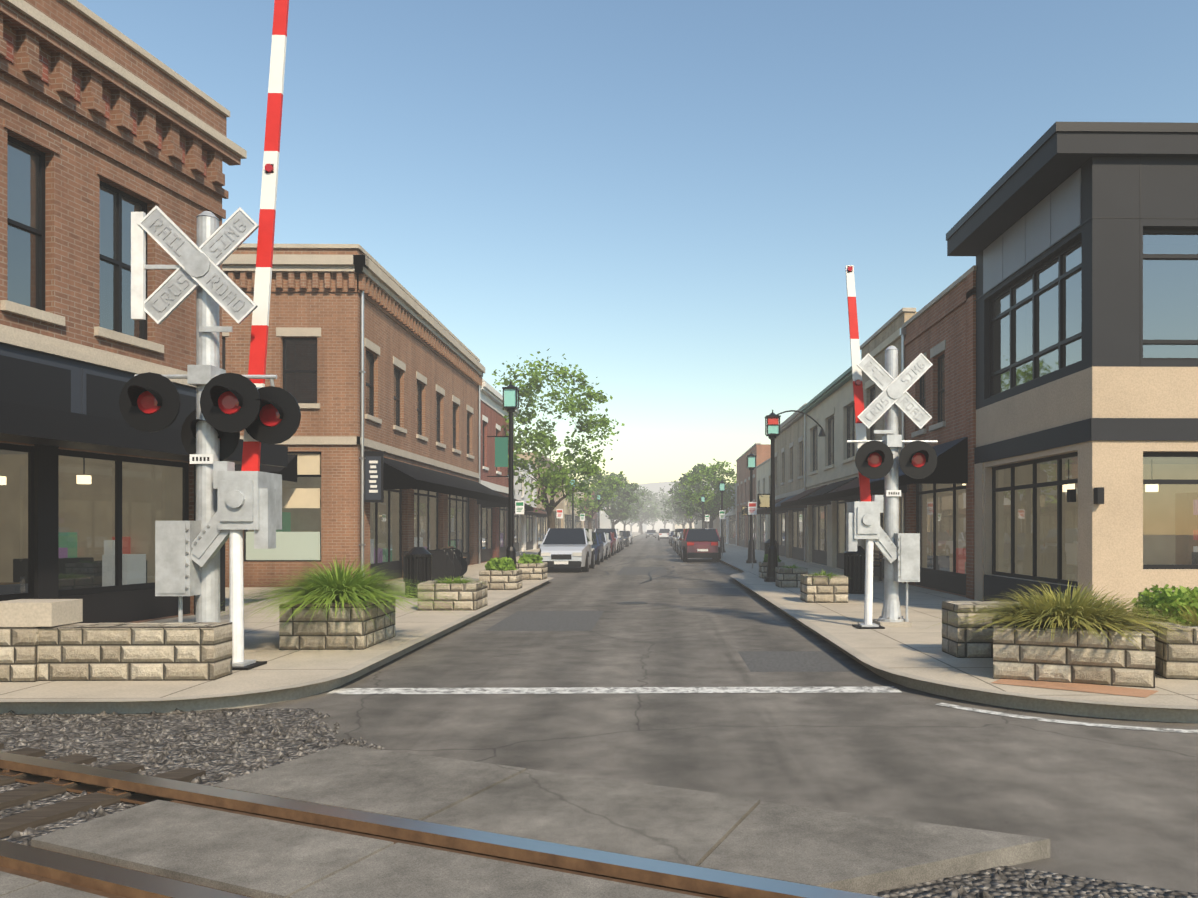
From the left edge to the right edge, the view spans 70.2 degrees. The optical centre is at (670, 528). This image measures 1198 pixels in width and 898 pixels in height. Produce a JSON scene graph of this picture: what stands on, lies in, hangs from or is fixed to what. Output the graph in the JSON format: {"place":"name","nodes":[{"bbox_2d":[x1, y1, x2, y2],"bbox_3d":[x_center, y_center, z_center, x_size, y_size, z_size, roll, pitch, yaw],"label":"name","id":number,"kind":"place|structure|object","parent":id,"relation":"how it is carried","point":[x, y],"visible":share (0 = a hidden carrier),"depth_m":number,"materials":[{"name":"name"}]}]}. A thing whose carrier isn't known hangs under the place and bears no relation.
{"place":"outdoors","nodes":[
{"label":"outdoors","id":0,"kind":"place"},
{"bbox_2d":[0,599,231,681],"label":"stone wall","id":1,"kind":"structure","parent":0,"point":[47,640],"depth_m":8.23,"materials":[{"name":"stone"}]},
{"bbox_2d":[0,530,645,713],"bbox_3d":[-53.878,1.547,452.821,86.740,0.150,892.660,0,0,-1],"label":"sidewalk","id":2,"kind":"structure","parent":0,"point":[283,675],"depth_m":8.54,"materials":[{"name":"beige concrete"}]},
{"bbox_2d":[0,0,287,622],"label":"building","id":3,"kind":"structure","parent":2,"relation":"on","point":[106,129],"depth_m":12.56,"materials":[{"name":"brick"}]},
{"bbox_2d":[119,0,300,669],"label":"crossing signal","id":4,"kind":"object","parent":2,"relation":"on","point":[232,504],"visible":0.94,"depth_m":9.20,"materials":[{"name":"silver metal"}]},
{"bbox_2d":[279,596,394,649],"bbox_3d":[-4.268,1.193,10.973,1.044,0.559,1.284,0,0,-1],"label":"planter","id":5,"kind":"object","parent":2,"relation":"on","point":[348,629],"visible":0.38,"depth_m":10.35,"materials":[{"name":"beige stone"}]},
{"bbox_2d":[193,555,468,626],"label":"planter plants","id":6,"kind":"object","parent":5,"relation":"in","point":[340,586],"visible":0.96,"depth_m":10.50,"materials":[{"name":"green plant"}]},
{"bbox_2d":[222,243,507,586],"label":"brick building","id":7,"kind":"structure","parent":2,"relation":"on","point":[424,368],"depth_m":21.96,"materials":[{"name":"brick"}]},
{"bbox_2d":[246,451,467,581],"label":"building signs","id":8,"kind":"object","parent":7,"relation":"attached to","point":[298,545],"visible":0.75,"depth_m":21.55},
{"bbox_2d":[404,547,431,597],"bbox_3d":[-5.438,0.932,18.285,0.565,1.080,0.580,0,0,-1],"label":"litter bin","id":9,"kind":"object","parent":2,"relation":"on","point":[418,562],"visible":0.73,"depth_m":18.09,"materials":[{"name":"black metal"}]},
{"bbox_2d":[418,580,487,609],"bbox_3d":[-4.058,1.228,15.858,1.074,0.489,1.074,0,0,-1],"label":"planter","id":10,"kind":"object","parent":2,"relation":"on","point":[473,595],"visible":0.81,"depth_m":15.34,"materials":[{"name":"beige stone"}]},
{"bbox_2d":[424,576,484,588],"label":"planter plants","id":11,"kind":"object","parent":10,"relation":"in","point":[458,580],"visible":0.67,"depth_m":15.75,"materials":[{"name":"green plant"}]},
{"bbox_2d":[479,569,521,589],"bbox_3d":[-4.181,1.240,20.906,0.924,0.465,0.924,0,0,-1],"label":"planter","id":12,"kind":"object","parent":2,"relation":"on","point":[503,580],"visible":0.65,"depth_m":20.46,"materials":[{"name":"stone"}]},
{"bbox_2d":[485,557,516,570],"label":"planter plants","id":13,"kind":"object","parent":12,"relation":"in","point":[503,564],"visible":0.85,"depth_m":20.70,"materials":[{"name":"green plant"}]},
{"bbox_2d":[487,381,519,568],"bbox_3d":[-4.393,-1.203,22.303,0.860,5.350,0.480,0,0,-1],"label":"lamp","id":14,"kind":"object","parent":2,"relation":"on","point":[510,398],"visible":0.81,"depth_m":22.26,"materials":[{"name":"black metal"}]},
{"bbox_2d":[481,378,533,562],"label":"building","id":15,"kind":"structure","parent":2,"relation":"on","point":[494,530],"depth_m":39.28,"materials":[{"name":"brick"}]},
{"bbox_2d":[515,500,523,558],"bbox_3d":[-5.405,0.222,30.380,0.320,2.500,0.065,0,0,-1],"label":"parking sign","id":16,"kind":"object","parent":2,"relation":"on","point":[519,507],"visible":0.9,"depth_m":30.35,"materials":[{"name":"grey metal"}]},
{"bbox_2d":[516,562,546,579],"bbox_3d":[-4.147,1.239,25.007,0.924,0.467,0.924,0,0,-1],"label":"planter","id":17,"kind":"object","parent":2,"relation":"on","point":[534,571],"visible":0.62,"depth_m":24.56,"materials":[{"name":"stone"}]},
{"bbox_2d":[516,553,542,563],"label":"planter plants","id":18,"kind":"object","parent":17,"relation":"in","point":[525,558],"visible":0.88,"depth_m":24.81,"materials":[{"name":"green plant"}]},
{"bbox_2d":[492,348,624,528],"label":"tree","id":19,"kind":"object","parent":2,"relation":"on","point":[543,437],"depth_m":43.89,"materials":[{"name":"green plant"}]},
{"bbox_2d":[557,509,562,527],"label":"parking sign","id":20,"kind":"object","parent":2,"relation":"on","point":[559,513],"visible":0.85,"depth_m":42.85,"materials":[{"name":"grey metal"}]},
{"bbox_2d":[570,479,574,527],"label":"lamp","id":21,"kind":"object","parent":2,"relation":"on","point":[573,505],"visible":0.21,"depth_m":57.82,"materials":[{"name":"black metal"}]},
{"bbox_2d":[580,513,584,527],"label":"parking sign","id":22,"kind":"object","parent":2,"relation":"on","point":[582,517],"visible":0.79,"depth_m":55.85,"materials":[{"name":"grey metal"}]},
{"bbox_2d":[565,458,627,528],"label":"tree foliage","id":23,"kind":"object","parent":2,"relation":"on","point":[606,494],"depth_m":83.42,"materials":[{"name":"green plant"}]},
{"bbox_2d":[597,494,600,528],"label":"lamp","id":24,"kind":"object","parent":2,"relation":"on","point":[599,496],"visible":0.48,"depth_m":83.82,"materials":[{"name":"black metal"}]},
{"bbox_2d":[590,472,643,528],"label":"tree foliage","id":25,"kind":"object","parent":2,"relation":"on","point":[622,513],"depth_m":118.98,"materials":[{"name":"green plant"}]},
{"bbox_2d":[610,481,647,530],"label":"tree foliage","id":26,"kind":"object","parent":2,"relation":"on","point":[635,508],"depth_m":169.05,"materials":[{"name":"green plant"}]},
{"bbox_2d":[620,496,646,530],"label":"tree foliage","id":27,"kind":"object","parent":2,"relation":"on","point":[627,521],"materials":[{"name":"green plant"}]},
{"bbox_2d":[615,486,660,533],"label":"tree foliage","id":28,"kind":"object","parent":2,"relation":"on","point":[650,511],"depth_m":242.70,"materials":[{"name":"green plant"}]},
{"bbox_2d":[627,488,658,532],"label":"tree foliage","id":29,"kind":"object","parent":2,"relation":"on","point":[653,498],"materials":[{"name":"green plant"}]},
{"bbox_2d":[432,547,462,579],"bbox_3d":[-6.542,1.013,24.668,0.638,0.918,1.644,0,0,-1],"label":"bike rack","id":30,"kind":"object","parent":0,"point":[443,549],"visible":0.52,"depth_m":24.65,"materials":[{"name":"black metal"}]},
{"bbox_2d":[440,546,466,559],"bbox_3d":[-7.514,1.047,29.353,0.510,0.850,1.800,0,0,-1],"label":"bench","id":31,"kind":"object","parent":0,"point":[453,549],"visible":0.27,"depth_m":29.91,"materials":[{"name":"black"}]},
{"bbox_2d":[77,0,1197,485],"label":"sky","id":32,"kind":"structure","parent":0,"point":[672,200],"materials":[{"name":"blue"}]},
{"bbox_2d":[623,481,725,529],"bbox_3d":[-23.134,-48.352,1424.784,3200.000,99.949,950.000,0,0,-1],"label":"distant hills","id":33,"kind":"structure","parent":0,"point":[654,487],"depth_m":1003.21,"materials":[{"name":"grey"}]},
{"bbox_2d":[242,533,1197,892],"bbox_3d":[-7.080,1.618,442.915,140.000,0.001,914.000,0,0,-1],"label":"road asphalt","id":34,"kind":"structure","parent":0,"point":[1108,803],"depth_m":6.81,"materials":[{"name":"grey asphalt"}]},
{"bbox_2d":[538,528,594,571],"bbox_3d":[-4.055,0.826,33.410,2.070,1.707,4.664,0,0,-1],"label":"car","id":35,"kind":"object","parent":34,"relation":"on","point":[565,547],"visible":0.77,"depth_m":31.84,"materials":[{"name":"silver metal"}]},
{"bbox_2d":[592,533,603,564],"bbox_3d":[-4.161,0.933,39.909,2.020,1.482,4.564,0,0,-1],"label":"car","id":36,"kind":"object","parent":34,"relation":"on","point":[598,545],"visible":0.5,"depth_m":39.10,"materials":[{"name":"blue"}]},
{"bbox_2d":[0,708,1197,897],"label":"ballast gravel","id":37,"kind":"structure","parent":34,"relation":"on","point":[972,884],"depth_m":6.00,"materials":[{"name":"grey gravel"}]},
{"bbox_2d":[0,743,205,837],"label":"sleepers","id":38,"kind":"object","parent":37,"relation":"on","point":[48,814],"visible":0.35,"depth_m":5.04,"materials":[{"name":"brown wood"}]},
{"bbox_2d":[0,751,883,897],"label":"rails","id":39,"kind":"object","parent":38,"relation":"on","point":[116,880],"visible":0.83,"depth_m":3.98,"materials":[{"name":"metal"}]},
{"bbox_2d":[0,745,1049,897],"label":"crossing panels","id":40,"kind":"object","parent":37,"relation":"on","point":[244,854],"visible":0.67,"depth_m":4.17,"materials":[{"name":"grey concrete"}]},
{"bbox_2d":[592,532,615,555],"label":"car","id":41,"kind":"object","parent":34,"relation":"on","point":[612,539],"visible":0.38,"depth_m":51.62,"materials":[{"name":"red"}]},
{"bbox_2d":[598,532,610,559],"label":"car","id":42,"kind":"object","parent":34,"relation":"on","point":[606,542],"visible":0.29,"depth_m":45.38,"materials":[{"name":"silver metal"}]},
{"bbox_2d":[594,528,620,552],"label":"car","id":43,"kind":"object","parent":34,"relation":"on","point":[615,531],"visible":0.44,"depth_m":57.87,"materials":[{"name":"white metal"}]},
{"bbox_2d":[619,531,623,550],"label":"car","id":44,"kind":"object","parent":34,"relation":"on","point":[622,541],"visible":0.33,"depth_m":64.26,"materials":[{"name":"grey metal"}]},
{"bbox_2d":[620,531,628,546],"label":"car","id":45,"kind":"object","parent":34,"relation":"on","point":[625,535],"visible":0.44,"depth_m":76.04,"materials":[{"name":"black metal"}]},
{"bbox_2d":[626,531,632,544],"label":"car","id":46,"kind":"object","parent":34,"relation":"on","point":[630,534],"visible":0.38,"depth_m":88.05,"materials":[{"name":"silver metal"}]},
{"bbox_2d":[645,530,656,537],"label":"car","id":47,"kind":"object","parent":34,"relation":"on","point":[650,533],"visible":0.98,"depth_m":148.08,"materials":[{"name":"grey metal"}]},
{"bbox_2d":[644,490,667,529],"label":"tree foliage","id":48,"kind":"object","parent":34,"relation":"on","point":[656,507],"materials":[{"name":"green plant"}]},
{"bbox_2d":[657,529,670,539],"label":"car","id":49,"kind":"object","parent":34,"relation":"on","point":[663,533],"visible":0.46,"depth_m":117.81,"materials":[{"name":"white metal"}]},
{"bbox_2d":[485,548,856,671],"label":"road repairs","id":50,"kind":"structure","parent":34,"relation":"on","point":[791,661],"depth_m":14.04,"materials":[{"name":"asphalt"}]},
{"bbox_2d":[669,531,674,545],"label":"car","id":51,"kind":"object","parent":34,"relation":"on","point":[671,539],"visible":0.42,"depth_m":78.72,"materials":[{"name":"grey metal"}]},
{"bbox_2d":[673,529,682,551],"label":"car","id":52,"kind":"object","parent":34,"relation":"on","point":[676,531],"visible":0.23,"depth_m":60.58,"materials":[{"name":"black metal"}]},
{"bbox_2d":[675,532,682,553],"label":"car","id":53,"kind":"object","parent":34,"relation":"on","point":[678,537],"visible":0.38,"depth_m":55.26,"materials":[{"name":"white metal"}]},
{"bbox_2d":[677,533,682,556],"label":"car","id":54,"kind":"object","parent":34,"relation":"on","point":[679,546],"visible":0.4,"depth_m":48.74,"materials":[{"name":"grey metal"}]},
{"bbox_2d":[679,528,720,561],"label":"car","id":55,"kind":"object","parent":34,"relation":"on","point":[699,542],"visible":0.98,"depth_m":40.92,"materials":[{"name":"red metal"}]},
{"bbox_2d":[327,686,1197,732],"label":"road markings","id":56,"kind":"object","parent":34,"relation":"on","point":[565,690],"visible":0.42,"depth_m":8.42,"materials":[{"name":"paint"}]},
{"bbox_2d":[718,542,1197,722],"bbox_3d":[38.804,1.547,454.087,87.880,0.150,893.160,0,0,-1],"label":"sidewalk","id":57,"kind":"structure","parent":0,"point":[915,656],"depth_m":9.66,"materials":[{"name":"beige concrete"}]},
{"bbox_2d":[650,486,672,528],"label":"tree foliage","id":58,"kind":"object","parent":57,"relation":"on","point":[664,496],"materials":[{"name":"green plant"}]},
{"bbox_2d":[660,488,686,528],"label":"tree foliage","id":59,"kind":"object","parent":57,"relation":"on","point":[671,516],"depth_m":169.49,"materials":[{"name":"green plant"}]},
{"bbox_2d":[663,504,689,528],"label":"tree foliage","id":60,"kind":"object","parent":57,"relation":"on","point":[673,518],"materials":[{"name":"green plant"}]},
{"bbox_2d":[668,479,712,527],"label":"tree foliage","id":61,"kind":"object","parent":57,"relation":"on","point":[678,510],"depth_m":129.82,"materials":[{"name":"green plant"}]},
{"bbox_2d":[701,495,704,527],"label":"lamp","id":62,"kind":"object","parent":57,"relation":"on","point":[702,498],"visible":0.65,"depth_m":74.98,"materials":[{"name":"black metal"}]},
{"bbox_2d":[670,463,736,527],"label":"tree foliage","id":63,"kind":"object","parent":57,"relation":"on","point":[683,505],"depth_m":98.68,"materials":[{"name":"green plant"}]},
{"bbox_2d":[677,459,736,527],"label":"tree foliage","id":64,"kind":"object","parent":57,"relation":"on","point":[728,500],"depth_m":77.06,"materials":[{"name":"green plant"}]},
{"bbox_2d":[719,510,724,555],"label":"parking sign","id":65,"kind":"object","parent":57,"relation":"on","point":[722,514],"visible":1,"depth_m":45.99,"materials":[{"name":"grey metal"}]},
{"bbox_2d":[719,481,725,552],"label":"lamp","id":66,"kind":"object","parent":57,"relation":"on","point":[721,486],"visible":0.71,"depth_m":52.92,"materials":[{"name":"black metal"}]},
{"bbox_2d":[741,452,756,562],"bbox_3d":[3.375,-0.928,36.532,0.660,4.800,0.480,0,0,-1],"label":"lamp","id":67,"kind":"object","parent":57,"relation":"on","point":[751,462],"visible":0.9,"depth_m":36.42,"materials":[{"name":"black metal"}]},
{"bbox_2d":[748,501,756,568],"bbox_3d":[3.027,0.222,31.518,0.320,2.500,0.065,0,0,-1],"label":"parking sign","id":68,"kind":"object","parent":57,"relation":"on","point":[752,508],"visible":1,"depth_m":31.49,"materials":[{"name":"grey"}]},
{"bbox_2d":[736,443,770,548],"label":"building","id":69,"kind":"structure","parent":57,"relation":"on","point":[762,452],"depth_m":67.08,"materials":[{"name":"brick"}]},
{"bbox_2d":[764,539,778,555],"bbox_3d":[3.922,0.932,33.040,0.565,1.080,0.580,0,0,-1],"label":"litter bin","id":70,"kind":"object","parent":57,"relation":"on","point":[767,543],"visible":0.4,"depth_m":32.92,"materials":[{"name":"black metal"}]},
{"bbox_2d":[759,562,784,577],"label":"planter","id":71,"kind":"object","parent":57,"relation":"on","point":[762,569],"visible":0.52,"depth_m":25.27,"materials":[{"name":"stone"}]},
{"bbox_2d":[763,554,781,561],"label":"planter plants","id":72,"kind":"object","parent":71,"relation":"in","point":[765,558],"visible":0.23,"depth_m":25.54,"materials":[{"name":"green plant"}]},
{"bbox_2d":[775,567,807,586],"bbox_3d":[3.087,1.233,21.725,0.744,0.479,0.744,0,0,-1],"label":"planter","id":73,"kind":"object","parent":57,"relation":"on","point":[783,578],"visible":0.85,"depth_m":21.36,"materials":[{"name":"beige stone"}]},
{"bbox_2d":[775,564,810,571],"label":"planter plants","id":74,"kind":"object","parent":73,"relation":"in","point":[793,566],"visible":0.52,"depth_m":21.71,"materials":[{"name":"green plant"}]},
{"bbox_2d":[757,410,825,581],"bbox_3d":[3.384,-0.928,23.730,1.920,4.800,0.480,0,0,-1],"label":"lamp","id":75,"kind":"object","parent":57,"relation":"on","point":[773,433],"visible":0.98,"depth_m":23.65,"materials":[{"name":"black metal"}]},
{"bbox_2d":[781,366,860,569],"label":"building","id":76,"kind":"structure","parent":57,"relation":"on","point":[830,456],"depth_m":32.49,"materials":[{"name":"beige paint"}]},
{"bbox_2d":[800,574,847,602],"bbox_3d":[3.119,1.208,17.325,0.844,0.529,0.844,0,0,-1],"label":"planter","id":77,"kind":"object","parent":57,"relation":"on","point":[834,589],"visible":0.88,"depth_m":16.92,"materials":[{"name":"beige stone"}]},
{"bbox_2d":[792,569,851,580],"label":"planter plants","id":78,"kind":"object","parent":77,"relation":"in","point":[824,574],"visible":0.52,"depth_m":17.17,"materials":[{"name":"green plant"}]},
{"bbox_2d":[843,546,864,593],"bbox_3d":[4.245,0.932,19.444,0.565,1.080,0.580,0,0,-1],"label":"litter bin","id":79,"kind":"object","parent":57,"relation":"on","point":[854,567],"visible":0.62,"depth_m":19.23,"materials":[{"name":"black metal"}]},
{"bbox_2d":[826,308,916,582],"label":"building","id":80,"kind":"structure","parent":57,"relation":"on","point":[880,341],"depth_m":25.34,"materials":[{"name":"beige brick"}]},
{"bbox_2d":[873,550,881,580],"bbox_3d":[5.654,1.047,24.668,0.510,0.850,1.800,0,0,-1],"label":"bench","id":81,"kind":"object","parent":57,"relation":"on","point":[879,559],"visible":0.27,"depth_m":23.84,"materials":[{"name":"black"}]},
{"bbox_2d":[845,265,937,628],"bbox_3d":[3.365,-1.297,12.867,1.419,5.538,0.739,0,0,-1],"label":"crossing signal","id":82,"kind":"object","parent":57,"relation":"on","point":[878,459],"visible":1,"depth_m":12.81,"materials":[{"name":"silver metal"}]},
{"bbox_2d":[942,601,1035,657],"bbox_3d":[3.795,1.172,9.965,1.050,0.601,0.564,0,0,-1],"label":"stone planter","id":83,"kind":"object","parent":57,"relation":"on","point":[962,644],"visible":0.44,"depth_m":9.69,"materials":[{"name":"beige stone"}]},
{"bbox_2d":[946,122,1197,615],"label":"modern building","id":84,"kind":"structure","parent":57,"relation":"on","point":[1079,240],"depth_m":13.25,"materials":[{"name":"beige concrete"}]},
{"bbox_2d":[992,618,1154,687],"bbox_3d":[4.041,1.219,8.659,1.424,0.506,1.224,0,0,21],"label":"planter","id":85,"kind":"object","parent":57,"relation":"on","point":[1074,656],"visible":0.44,"depth_m":8.10,"materials":[{"name":"beige stone"}]},
{"bbox_2d":[920,580,1197,650],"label":"planter plants","id":86,"kind":"object","parent":85,"relation":"in","point":[1052,610],"visible":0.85,"depth_m":8.34,"materials":[{"name":"green plant"}]},
{"bbox_2d":[991,679,1157,696],"bbox_3d":[3.743,1.470,7.904,1.355,0.001,0.494,0,0,36],"label":"paving strip","id":87,"kind":"object","parent":57,"relation":"on","point":[1114,690],"visible":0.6,"depth_m":7.87,"materials":[{"name":"grey concrete"}]},
{"bbox_2d":[1131,616,1197,679],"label":"planter","id":88,"kind":"object","parent":57,"relation":"on","point":[1174,659],"visible":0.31,"depth_m":8.32,"materials":[{"name":"beige stone"}]},
{"bbox_2d":[1130,584,1197,625],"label":"planter plants","id":89,"kind":"object","parent":88,"relation":"in","point":[1182,601],"visible":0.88,"depth_m":8.86,"materials":[{"name":"green plant"}]},
{"label":"ground","id":90,"kind":"structure","parent":0,"visible":0},
{"bbox_2d":[514,458,546,551],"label":"building","id":91,"kind":"structure","parent":90,"relation":"on","point":[528,530],"depth_m":56.59,"materials":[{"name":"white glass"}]},
{"bbox_2d":[517,452,563,548],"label":"building","id":92,"kind":"structure","parent":90,"relation":"on","point":[542,526],"depth_m":67.28,"materials":[{"name":"beige brick"}]},
{"bbox_2d":[564,484,583,527],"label":"building","id":93,"kind":"structure","parent":90,"relation":"on","point":[568,518],"depth_m":87.27,"materials":[{"name":"beige glass"}]},
{"bbox_2d":[584,486,597,531],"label":"building","id":94,"kind":"structure","parent":90,"relation":"on","point":[595,522],"depth_m":119.05,"materials":[{"name":"brick"}]},
{"bbox_2d":[600,504,609,528],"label":"building","id":95,"kind":"structure","parent":90,"relation":"on","point":[604,522],"depth_m":141.73,"materials":[{"name":"white glass"}]},
{"bbox_2d":[610,519,693,531],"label":"distant buildings","id":96,"kind":"structure","parent":90,"relation":"on","point":[659,524],"depth_m":430.18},
{"bbox_2d":[694,511,704,527],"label":"building","id":97,"kind":"structure","parent":90,"relation":"on","point":[699,525],"depth_m":144.03,"materials":[{"name":"grey glass"}]},
{"bbox_2d":[707,488,725,541],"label":"building","id":98,"kind":"structure","parent":90,"relation":"on","point":[716,523],"depth_m":99.62,"materials":[{"name":"beige brick"}]},
{"bbox_2d":[720,483,736,544],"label":"building","id":99,"kind":"structure","parent":90,"relation":"on","point":[730,528],"depth_m":81.75,"materials":[{"name":"grey glass"}]},
{"bbox_2d":[756,458,770,550],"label":"building","id":100,"kind":"structure","parent":90,"relation":"on","point":[763,472],"depth_m":57.41,"materials":[{"name":"grey glass"}]},
{"bbox_2d":[757,403,806,560],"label":"building","id":101,"kind":"structure","parent":90,"relation":"on","point":[789,480],"depth_m":42.55,"materials":[{"name":"beige paint"}]},
{"bbox_2d":[870,265,976,599],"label":"building","id":102,"kind":"structure","parent":90,"relation":"on","point":[940,335],"depth_m":19.50,"materials":[{"name":"brick"}]},
{"bbox_2d":[359,291,905,583],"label":"downspouts","id":103,"kind":"object","parent":102,"relation":"attached to","point":[902,335],"visible":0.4,"depth_m":22.64,"materials":[{"name":"grey"}]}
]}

